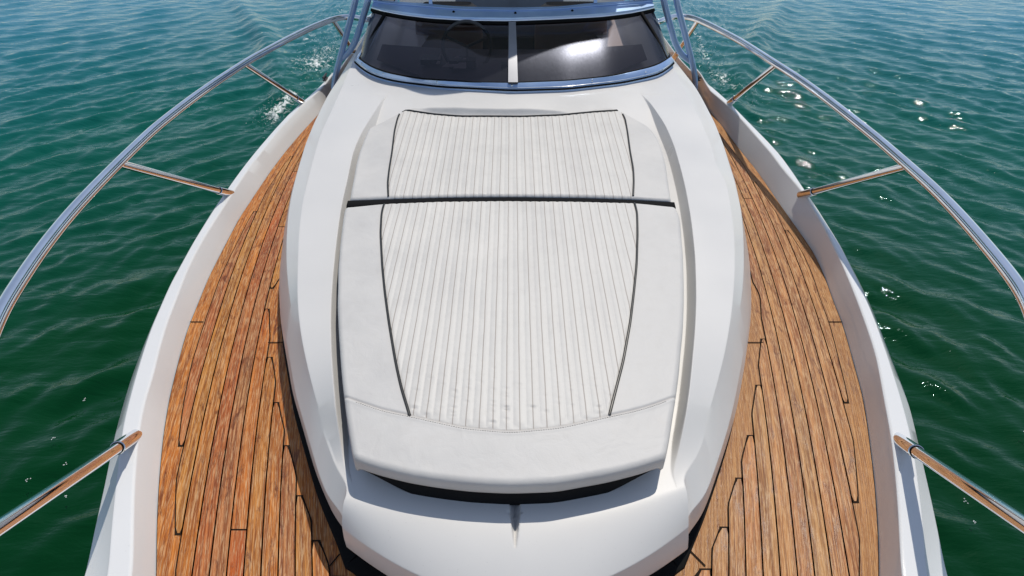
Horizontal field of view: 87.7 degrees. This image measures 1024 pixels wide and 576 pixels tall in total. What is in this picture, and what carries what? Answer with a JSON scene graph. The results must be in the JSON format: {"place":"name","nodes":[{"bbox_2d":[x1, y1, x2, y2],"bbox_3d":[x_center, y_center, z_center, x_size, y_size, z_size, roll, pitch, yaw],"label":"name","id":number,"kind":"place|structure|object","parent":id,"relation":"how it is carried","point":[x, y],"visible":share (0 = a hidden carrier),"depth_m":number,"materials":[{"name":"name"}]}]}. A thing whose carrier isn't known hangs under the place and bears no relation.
{"place":"outdoors","nodes":[
{"label":"outdoors","id":0,"kind":"place"},
{"bbox_2d":[0,0,1023,575],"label":"water","id":1,"kind":"structure","parent":0,"point":[90,90],"depth_m":5.43,"materials":[{"name":"teal liquid"}]},
{"bbox_2d":[0,0,1023,575],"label":"yacht","id":2,"kind":"object","parent":1,"relation":"on","point":[794,448],"visible":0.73,"depth_m":1.91,"materials":[{"name":"white plastic"}]},
{"bbox_2d":[338,201,683,504],"bbox_3d":[-0.006,0.092,1.807,1.356,0.183,1.253,0,41,0],"label":"sun cushion","id":3,"kind":"object","parent":2,"relation":"on","point":[511,352],"visible":1,"depth_m":1.64,"materials":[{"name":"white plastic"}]},
{"bbox_2d":[346,107,675,208],"bbox_3d":[-0.004,-0.620,2.515,1.428,0.166,0.893,0,41,0],"label":"sun cushion","id":4,"kind":"object","parent":2,"relation":"on","point":[467,154],"visible":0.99,"depth_m":2.43,"materials":[{"name":"white plastic"}]},
{"bbox_2d":[25,31,1023,522],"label":"sea foam","id":5,"kind":"object","parent":1,"relation":"on","point":[333,59],"visible":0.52,"depth_m":7.93,"materials":[{"name":"white"}]}
]}

